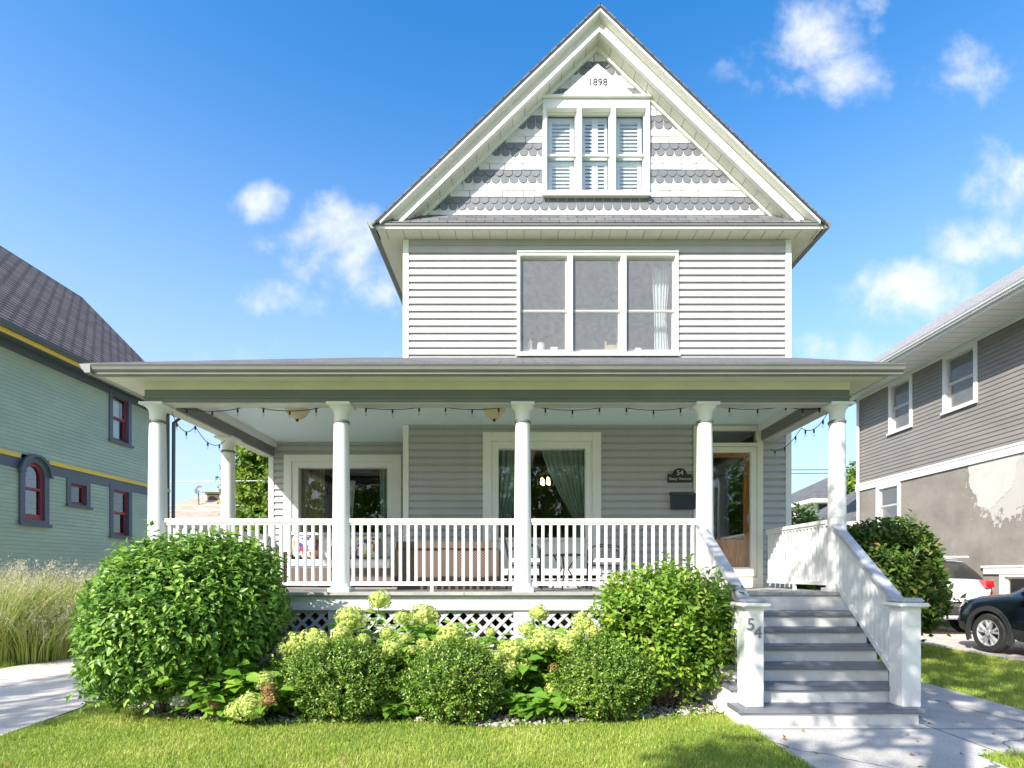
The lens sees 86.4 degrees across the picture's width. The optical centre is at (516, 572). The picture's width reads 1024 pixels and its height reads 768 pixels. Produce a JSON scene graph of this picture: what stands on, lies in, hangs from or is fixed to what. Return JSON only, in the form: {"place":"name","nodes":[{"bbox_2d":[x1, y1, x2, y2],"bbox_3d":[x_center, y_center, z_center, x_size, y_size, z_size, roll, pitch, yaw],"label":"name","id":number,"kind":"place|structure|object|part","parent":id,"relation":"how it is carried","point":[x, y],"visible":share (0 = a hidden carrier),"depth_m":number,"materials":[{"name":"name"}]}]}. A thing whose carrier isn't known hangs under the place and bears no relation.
{"place":"outdoors","nodes":[
{"label":"outdoors","id":0,"kind":"place"},
{"bbox_2d":[0,653,74,667],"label":"lawn grass","id":1,"kind":"structure","parent":0,"point":[4,664],"depth_m":8.68,"materials":[{"name":"green plant"}]},
{"bbox_2d":[0,655,117,734],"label":"driveway","id":2,"kind":"structure","parent":0,"point":[30,693],"depth_m":6.72,"materials":[{"name":"concrete"}]},
{"bbox_2d":[0,246,180,602],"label":"green house","id":3,"kind":"structure","parent":0,"point":[73,479],"depth_m":12.18,"materials":[{"name":"green painted wood siding"},{"name":"slate shingle"},{"name":"painted trim"}]},
{"bbox_2d":[18,453,53,527],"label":"arched window","id":4,"kind":"structure","parent":3,"relation":"in","point":[43,469],"depth_m":11.39,"materials":[{"name":"wood"}]},
{"bbox_2d":[25,466,92,514],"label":"window","id":5,"kind":"structure","parent":3,"relation":"in","point":[78,492],"depth_m":12.15,"materials":[{"name":"wood"}]},
{"bbox_2d":[113,399,118,438],"bbox_3d":[-10.220,-3.860,13.730,0.040,1.080,0.540,0,0,0],"label":"curtain","id":6,"kind":"object","parent":3,"relation":"hanging from","point":[115,422],"visible":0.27,"depth_m":13.90,"materials":[{"name":"white fabric"}]},
{"bbox_2d":[108,387,133,447],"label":"window","id":7,"kind":"structure","parent":3,"relation":"in","point":[125,408],"depth_m":13.96,"materials":[{"name":"wood"}]},
{"bbox_2d":[109,484,133,539],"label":"window","id":8,"kind":"structure","parent":3,"relation":"in","point":[120,505],"depth_m":14.02,"materials":[{"name":"wood"}]},
{"bbox_2d":[170,489,245,529],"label":"tan roofed house","id":9,"kind":"structure","parent":0,"point":[210,498],"depth_m":26.41,"materials":[{"name":"beige paint"}]},
{"bbox_2d":[194,485,201,504],"bbox_3d":[-15.563,-3.458,26.625,0.452,1.603,0.180,0,0,31],"label":"satellite dish","id":10,"kind":"object","parent":9,"relation":"attached to","point":[198,489],"visible":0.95,"depth_m":26.59,"materials":[{"name":"metal"}]},
{"bbox_2d":[170,505,258,505],"bbox_3d":[-20.000,-2.848,22.502,40.000,0.282,0.040,0,0,0],"label":"overhead cable","id":11,"kind":"object","parent":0,"point":[205,505],"visible":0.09,"depth_m":22.48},
{"bbox_2d":[170,510,261,510],"bbox_3d":[-20.000,-2.654,22.602,40.000,0.282,0.040,0,0,0],"label":"overhead cable","id":12,"kind":"object","parent":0,"point":[207,510],"visible":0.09,"depth_m":22.58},
{"bbox_2d":[170,480,264,481],"bbox_3d":[-20.000,-3.763,22.002,40.000,0.282,0.040,0,0,0],"label":"overhead cable","id":13,"kind":"object","parent":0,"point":[215,481],"visible":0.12,"depth_m":21.98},
{"bbox_2d":[114,683,721,727],"bbox_3d":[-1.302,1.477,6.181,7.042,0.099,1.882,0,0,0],"label":"bed gravel","id":14,"kind":"structure","parent":0,"point":[505,716],"depth_m":5.62,"materials":[{"name":"gravel"}]},
{"bbox_2d":[65,519,303,715],"bbox_3d":[-3.581,0.473,5.915,2.289,2.064,1.969,0,0,0],"label":"viburnum shrub","id":15,"kind":"object","parent":14,"relation":"on","point":[178,606],"visible":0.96,"depth_m":5.32,"materials":[{"name":"green plant"}]},
{"bbox_2d":[142,655,341,724],"bbox_3d":[-2.661,1.185,5.514,2.006,0.644,0.949,0,0,0],"label":"hydrangea","id":16,"kind":"object","parent":14,"relation":"on","point":[251,694],"visible":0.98,"depth_m":5.35,"materials":[{"name":"green plant"}]},
{"bbox_2d":[220,628,333,673],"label":"hydrangea","id":17,"kind":"object","parent":14,"relation":"on","point":[284,648],"visible":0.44,"depth_m":5.72,"materials":[{"name":"green plant"}]},
{"bbox_2d":[269,627,403,724],"bbox_3d":[-1.786,1.036,5.638,1.406,0.938,1.158,0,0,0],"label":"boxwood","id":18,"kind":"object","parent":14,"relation":"on","point":[321,697],"visible":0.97,"depth_m":5.34,"materials":[{"name":"green plant"}]},
{"bbox_2d":[314,589,418,696],"bbox_3d":[-1.677,0.849,6.232,1.739,1.315,1.294,0,0,0],"label":"hydrangea","id":19,"kind":"object","parent":14,"relation":"on","point":[345,621],"visible":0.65,"depth_m":5.99,"materials":[{"name":"green plant"}]},
{"bbox_2d":[369,693,421,720],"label":"hydrangea","id":20,"kind":"object","parent":14,"relation":"on","point":[392,708],"visible":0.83,"depth_m":5.45,"materials":[{"name":"green plant"}]},
{"bbox_2d":[104,696,724,733],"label":"edge weeds","id":21,"kind":"object","parent":14,"relation":"on","point":[308,720],"visible":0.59,"depth_m":5.49,"materials":[{"name":"green plant"}]},
{"bbox_2d":[379,603,478,691],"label":"hydrangea","id":22,"kind":"object","parent":14,"relation":"on","point":[425,618],"visible":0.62,"depth_m":6.23,"materials":[{"name":"green plant"}]},
{"bbox_2d":[386,629,517,725],"bbox_3d":[-0.651,1.047,5.495,1.101,0.914,1.098,0,0,43],"label":"boxwood","id":23,"kind":"object","parent":14,"relation":"on","point":[476,687],"visible":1,"depth_m":5.28,"materials":[{"name":"green plant"}]},
{"bbox_2d":[431,622,523,694],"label":"hydrangea","id":24,"kind":"object","parent":14,"relation":"on","point":[453,628],"visible":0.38,"depth_m":5.77,"materials":[{"name":"green plant"}]},
{"bbox_2d":[489,604,579,698],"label":"hydrangea","id":25,"kind":"object","parent":14,"relation":"on","point":[526,665],"visible":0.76,"depth_m":5.76,"materials":[{"name":"green plant"}]},
{"bbox_2d":[498,687,576,721],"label":"hosta plant","id":26,"kind":"object","parent":14,"relation":"on","point":[540,702],"visible":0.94,"depth_m":5.41,"materials":[{"name":"green plant"}]},
{"bbox_2d":[535,609,603,670],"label":"hydrangea","id":27,"kind":"object","parent":14,"relation":"on","point":[582,624],"visible":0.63,"depth_m":5.84,"materials":[{"name":"green plant"}]},
{"bbox_2d":[546,627,664,723],"bbox_3d":[0.891,1.030,5.549,1.203,0.946,1.025,0,0,0],"label":"boxwood","id":28,"kind":"object","parent":14,"relation":"on","point":[623,685],"visible":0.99,"depth_m":5.36,"materials":[{"name":"green plant"}]},
{"bbox_2d":[587,549,744,709],"bbox_3d":[1.694,0.625,6.132,1.952,1.758,1.518,0,0,0],"label":"dogwood shrub","id":29,"kind":"object","parent":14,"relation":"on","point":[678,619],"visible":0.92,"depth_m":5.71,"materials":[{"name":"green plant"}]},
{"bbox_2d":[0,645,1023,767],"bbox_3d":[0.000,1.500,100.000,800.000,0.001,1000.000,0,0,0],"label":"ground","id":30,"kind":"structure","parent":0,"point":[666,742],"depth_m":4.81,"materials":[{"name":"green plant"}]},
{"bbox_2d":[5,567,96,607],"bbox_3d":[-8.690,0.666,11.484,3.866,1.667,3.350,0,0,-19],"label":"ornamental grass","id":31,"kind":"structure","parent":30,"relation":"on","point":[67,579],"depth_m":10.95,"materials":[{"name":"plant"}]},
{"bbox_2d":[0,556,104,665],"bbox_3d":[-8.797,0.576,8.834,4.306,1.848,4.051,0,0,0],"label":"ornamental grass","id":32,"kind":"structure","parent":30,"relation":"on","point":[4,596],"depth_m":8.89,"materials":[{"name":"green plant"}]},
{"bbox_2d":[215,444,267,533],"bbox_3d":[-10.460,-3.046,23.474,3.981,9.293,4.559,0,0,43],"label":"tree","id":33,"kind":"object","parent":30,"relation":"on","point":[250,465],"visible":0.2,"depth_m":22.30,"materials":[{"name":"green plant"}]},
{"bbox_2d":[79,3,929,725],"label":"grey house","id":34,"kind":"structure","parent":30,"relation":"on","point":[579,181],"depth_m":8.87,"materials":[{"name":"wood"}]},
{"bbox_2d":[171,412,224,447],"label":"string lights","id":35,"kind":"object","parent":34,"relation":"attached to","point":[194,428],"visible":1,"depth_m":7.83,"materials":[{"name":"black plastic"}]},
{"bbox_2d":[182,408,317,417],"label":"string lights","id":36,"kind":"object","parent":34,"relation":"attached to","point":[239,408],"visible":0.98,"depth_m":7.24,"materials":[{"name":"black plastic"}]},
{"bbox_2d":[285,408,309,421],"bbox_3d":[-3.223,-2.332,8.000,0.350,0.244,0.350,0,0,0],"label":"ceiling lamp","id":37,"kind":"object","parent":34,"relation":"attached to","point":[297,416],"visible":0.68,"depth_m":7.92,"materials":[{"name":"beige glass"}]},
{"bbox_2d":[302,469,324,532],"bbox_3d":[-3.960,-1.285,10.570,0.480,1.470,0.060,0,0,0],"label":"drape","id":38,"kind":"object","parent":34,"relation":"hanging from","point":[313,483],"visible":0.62,"depth_m":10.57,"materials":[{"name":"fabric"}]},
{"bbox_2d":[277,537,398,586],"bbox_3d":[-3.000,-0.191,9.550,2.060,0.879,0.800,0,0,0],"label":"wicker sofa","id":39,"kind":"object","parent":34,"relation":"on","point":[357,569],"visible":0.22,"depth_m":9.18,"materials":[{"name":"wicker"}]},
{"bbox_2d":[292,535,318,558],"bbox_3d":[-3.700,-0.450,9.550,0.440,0.418,0.227,0,0,-12],"label":"throw pillow","id":40,"kind":"object","parent":39,"relation":"on","point":[308,546],"visible":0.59,"depth_m":9.49,"materials":[{"name":"multicoloured fabric"}]},
{"bbox_2d":[355,535,380,558],"bbox_3d":[-2.620,-0.450,9.580,0.440,0.418,0.227,0,0,8],"label":"throw pillow","id":41,"kind":"object","parent":39,"relation":"on","point":[357,554],"visible":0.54,"depth_m":9.50,"materials":[{"name":"multicoloured fabric"}]},
{"bbox_2d":[284,455,401,551],"bbox_3d":[-3.275,-1.080,10.305,2.210,2.260,0.210,0,0,0],"label":"wing window","id":42,"kind":"structure","parent":34,"relation":"in","point":[293,464],"depth_m":10.24,"materials":[{"name":"white paint"}]},
{"bbox_2d":[350,480,355,532],"bbox_3d":[-3.510,-1.190,11.170,0.420,1.380,0.060,0,0,0],"label":"drape","id":43,"kind":"object","parent":34,"relation":"hanging from","point":[352,488],"visible":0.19,"depth_m":11.18,"materials":[{"name":"fabric"}]},
{"bbox_2d":[379,469,386,532],"bbox_3d":[-2.530,-1.285,10.550,0.260,1.470,0.050,0,0,0],"label":"drape","id":44,"kind":"object","parent":34,"relation":"hanging from","point":[383,488],"visible":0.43,"depth_m":10.55,"materials":[{"name":"fabric"}]},
{"bbox_2d":[365,408,499,415],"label":"string lights","id":45,"kind":"object","parent":34,"relation":"attached to","point":[445,409],"visible":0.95,"depth_m":7.24,"materials":[{"name":"black plastic"}]},
{"bbox_2d":[394,541,500,589],"bbox_3d":[-1.040,-0.101,8.290,1.580,0.699,0.720,0,0,0],"label":"wicker loveseat","id":46,"kind":"object","parent":34,"relation":"on","point":[443,562],"visible":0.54,"depth_m":7.96,"materials":[{"name":"wicker"}]},
{"bbox_2d":[482,408,505,421],"bbox_3d":[-0.334,-2.332,8.000,0.350,0.244,0.350,0,0,0],"label":"ceiling lamp","id":47,"kind":"object","parent":34,"relation":"attached to","point":[493,414],"visible":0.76,"depth_m":7.92,"materials":[{"name":"beige glass"}]},
{"bbox_2d":[499,451,534,537],"bbox_3d":[-0.020,-1.285,9.380,0.680,1.670,0.060,0,0,0],"label":"drape","id":48,"kind":"object","parent":34,"relation":"hanging from","point":[506,480],"visible":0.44,"depth_m":9.38,"materials":[{"name":"green fabric"}]},
{"bbox_2d":[504,534,541,589],"bbox_3d":[0.073,-0.180,8.200,0.597,0.865,0.504,0,0,0],"label":"patio chair","id":49,"kind":"object","parent":34,"relation":"on","point":[532,559],"visible":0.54,"depth_m":7.96,"materials":[{"name":"black metal"}]},
{"bbox_2d":[528,338,531,349],"bbox_3d":[0.224,-3.875,9.290,0.070,0.210,0.068,0,0,0],"label":"spray bottle","id":50,"kind":"object","parent":34,"relation":"on","point":[530,345],"visible":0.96,"depth_m":9.26,"materials":[{"name":"white plastic"}]},
{"bbox_2d":[537,342,544,349],"bbox_3d":[0.406,-3.835,9.290,0.130,0.130,0.130,0,0,0],"label":"jar","id":51,"kind":"object","parent":34,"relation":"on","point":[540,345],"visible":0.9,"depth_m":9.24,"materials":[{"name":"white ceramic"}]},
{"bbox_2d":[483,432,600,574],"bbox_3d":[0.415,-1.140,9.115,1.965,2.380,0.210,0,0,0],"label":"picture window","id":52,"kind":"structure","parent":34,"relation":"in","point":[493,442],"depth_m":9.05,"materials":[{"name":"white paint"}]},
{"bbox_2d":[536,463,553,487],"bbox_3d":[0.553,-2.059,10.600,0.352,0.802,0.306,0,0,0],"label":"lantern chandelier","id":53,"kind":"object","parent":34,"relation":"hanging from","point":[548,482],"visible":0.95,"depth_m":10.56,"materials":[{"name":"white glass"}]},
{"bbox_2d":[542,451,583,537],"bbox_3d":[0.805,-1.285,9.380,0.770,1.670,0.060,0,0,0],"label":"drape","id":54,"kind":"object","parent":34,"relation":"hanging from","point":[565,469],"visible":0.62,"depth_m":9.38,"materials":[{"name":"green fabric"}]},
{"bbox_2d":[545,554,584,588],"bbox_3d":[0.720,-0.010,8.250,0.600,0.531,0.600,0,0,0],"label":"patio table","id":55,"kind":"object","parent":34,"relation":"on","point":[562,555],"visible":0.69,"depth_m":8.14,"materials":[{"name":"black metal"}]},
{"bbox_2d":[542,94,651,197],"bbox_3d":[1.317,-7.067,9.152,1.820,1.665,0.305,0,0,0],"label":"attic window","id":56,"kind":"structure","parent":34,"relation":"in","point":[628,177],"depth_m":9.16,"materials":[{"name":"white paint"}]},
{"bbox_2d":[515,251,679,355],"bbox_3d":[1.333,-4.451,9.107,2.725,1.742,0.225,0,0,0],"label":"triple window","id":57,"kind":"structure","parent":34,"relation":"in","point":[569,257],"depth_m":9.04,"materials":[{"name":"white paint"}]},
{"bbox_2d":[586,532,627,589],"bbox_3d":[1.367,-0.180,8.200,0.597,0.865,0.504,0,0,0],"label":"patio chair","id":58,"kind":"object","parent":34,"relation":"on","point":[625,546],"visible":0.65,"depth_m":8.00,"materials":[{"name":"black metal"}]},
{"bbox_2d":[604,341,617,349],"bbox_3d":[1.623,-3.853,9.290,0.260,0.165,0.100,0,0,0],"label":"ornament basket","id":59,"kind":"object","parent":34,"relation":"on","point":[610,347],"visible":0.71,"depth_m":9.24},
{"bbox_2d":[543,408,682,416],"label":"string lights","id":60,"kind":"object","parent":34,"relation":"attached to","point":[599,410],"visible":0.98,"depth_m":7.24,"materials":[{"name":"black plastic"}]},
{"bbox_2d":[652,266,668,349],"bbox_3d":[2.470,-4.450,9.380,0.300,1.620,0.060,0,0,0],"label":"drape","id":61,"kind":"object","parent":34,"relation":"hanging from","point":[660,279],"visible":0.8,"depth_m":9.38,"materials":[{"name":"white fabric"}]},
{"bbox_2d":[667,468,691,482],"bbox_3d":[2.699,-1.609,9.042,0.400,0.235,0.034,0,0,0],"label":"address plaque","id":62,"kind":"object","parent":34,"relation":"attached to","point":[679,475],"visible":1,"depth_m":9.03,"materials":[{"name":"black metal"}]},
{"bbox_2d":[670,492,695,509],"bbox_3d":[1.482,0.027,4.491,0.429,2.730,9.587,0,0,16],"label":"mailbox","id":63,"kind":"object","parent":34,"relation":"attached to","point":[682,500],"visible":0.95,"depth_m":8.95,"materials":[{"name":"black metal"}]},
{"bbox_2d":[692,425,762,587],"bbox_3d":[3.508,-1.095,9.111,1.155,2.690,0.238,0,0,0],"label":"front door","id":64,"kind":"structure","parent":34,"relation":"in","point":[745,556],"depth_m":9.05,"materials":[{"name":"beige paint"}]},
{"bbox_2d":[728,408,819,416],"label":"string lights","id":65,"kind":"object","parent":34,"relation":"attached to","point":[772,408],"visible":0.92,"depth_m":7.24,"materials":[{"name":"black plastic"}]},
{"bbox_2d":[770,412,827,453],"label":"string lights","id":66,"kind":"object","parent":34,"relation":"attached to","point":[822,422],"visible":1,"depth_m":7.92,"materials":[{"name":"black plastic"}]},
{"bbox_2d":[4,705,1017,767],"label":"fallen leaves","id":67,"kind":"object","parent":30,"relation":"on","point":[343,758],"visible":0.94,"depth_m":4.67,"materials":[{"name":"brown plant"}]},
{"bbox_2d":[791,503,826,589],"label":"background shrub","id":68,"kind":"object","parent":30,"relation":"on","point":[807,518],"visible":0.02,"depth_m":12.46,"materials":[{"name":"green plant"}]},
{"bbox_2d":[846,460,855,494],"bbox_3d":[19.283,-2.585,30.118,3.410,8.370,3.544,0,0,0],"label":"tree","id":69,"kind":"object","parent":30,"relation":"on","point":[850,484],"visible":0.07,"depth_m":29.85,"materials":[{"name":"green plant"}]},
{"bbox_2d":[748,673,1023,767],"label":"walkway","id":70,"kind":"structure","parent":30,"relation":"on","point":[863,746],"depth_m":4.92,"materials":[{"name":"concrete"}]},
{"bbox_2d":[919,722,997,751],"bbox_3d":[3.467,1.487,4.889,3.493,0.001,2.268,0,0,-43],"label":"walkway joint","id":71,"kind":"object","parent":70,"relation":"on","point":[959,737],"visible":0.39,"depth_m":4.90,"materials":[{"name":"grey concrete"}]},
{"bbox_2d":[816,508,967,657],"bbox_3d":[6.329,0.224,9.383,2.166,2.560,2.536,0,0,0],"label":"side bush","id":72,"kind":"object","parent":30,"relation":"on","point":[907,558],"visible":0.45,"depth_m":8.64,"materials":[{"name":"green plant"}]},
{"bbox_2d":[0,0,1023,504],"label":"sky","id":73,"kind":"structure","parent":0,"point":[209,177],"materials":[{"name":"blue"}]},
{"bbox_2d":[791,473,846,473],"bbox_3d":[25.000,-5.138,28.002,40.000,0.234,0.033,0,0,0],"label":"overhead cable","id":74,"kind":"object","parent":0,"point":[810,473],"visible":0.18,"depth_m":27.99,"materials":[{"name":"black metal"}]},
{"bbox_2d":[791,477,851,520],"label":"white house","id":75,"kind":"structure","parent":0,"point":[816,494],"depth_m":32.97,"materials":[{"name":"paint"}]},
{"bbox_2d":[803,469,855,469],"bbox_3d":[25.000,-5.320,28.002,40.000,0.234,0.033,0,0,0],"label":"overhead cable","id":76,"kind":"object","parent":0,"point":[825,469],"visible":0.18,"depth_m":27.98,"materials":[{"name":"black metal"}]},
{"bbox_2d":[813,491,856,525],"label":"grey garage","id":77,"kind":"structure","parent":0,"point":[851,508],"depth_m":23.53,"materials":[{"name":"white plastic"}]},
{"bbox_2d":[850,266,1023,627],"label":"taupe house","id":78,"kind":"structure","parent":0,"point":[940,435],"depth_m":14.51,"materials":[{"name":"brown paint"}]},
{"bbox_2d":[876,481,900,526],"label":"window","id":79,"kind":"structure","parent":78,"relation":"in","point":[888,497],"depth_m":17.80,"materials":[{"name":"white paint"}]},
{"bbox_2d":[886,373,912,435],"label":"window","id":80,"kind":"structure","parent":78,"relation":"in","point":[900,391],"depth_m":17.18,"materials":[{"name":"white paint"}]},
{"bbox_2d":[940,340,977,415],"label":"window","id":81,"kind":"structure","parent":78,"relation":"in","point":[959,367],"depth_m":15.02,"materials":[{"name":"white paint"}]},
{"bbox_2d":[999,574,1023,593],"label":"window","id":82,"kind":"structure","parent":78,"relation":"in","point":[1008,583],"depth_m":13.22,"materials":[{"name":"white paint"}]},
{"bbox_2d":[867,640,1023,708],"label":"lawn grass","id":83,"kind":"structure","parent":0,"point":[935,661],"depth_m":8.05,"materials":[{"name":"green plant"}]},
{"bbox_2d":[921,626,1023,660],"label":"driveway","id":84,"kind":"structure","parent":0,"point":[956,639],"depth_m":11.45,"materials":[{"name":"concrete"}]},
{"bbox_2d":[939,556,993,631],"bbox_3d":[10.330,0.523,15.157,2.220,1.938,4.867,0,0,0],"label":"white suv","id":85,"kind":"object","parent":84,"relation":"on","point":[964,578],"visible":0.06,"depth_m":12.89,"materials":[{"name":"paint"}]},
{"bbox_3d":[10.716,-0.049,13.131,0.772,0.478,0.355,0,0,0],"label":"rear window","id":86,"kind":"part","parent":85,"relation":"part of","materials":[{"name":"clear glass"}]},
{"bbox_2d":[958,587,1023,652],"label":"black suv","id":87,"kind":"object","parent":84,"relation":"on","point":[993,623],"visible":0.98,"depth_m":10.04,"materials":[{"name":"paint"}]},
{"bbox_2d":[979,748,1023,767],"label":"lawn grass","id":88,"kind":"structure","parent":0,"point":[1012,758],"depth_m":4.35,"materials":[{"name":"green plant"}]}
]}

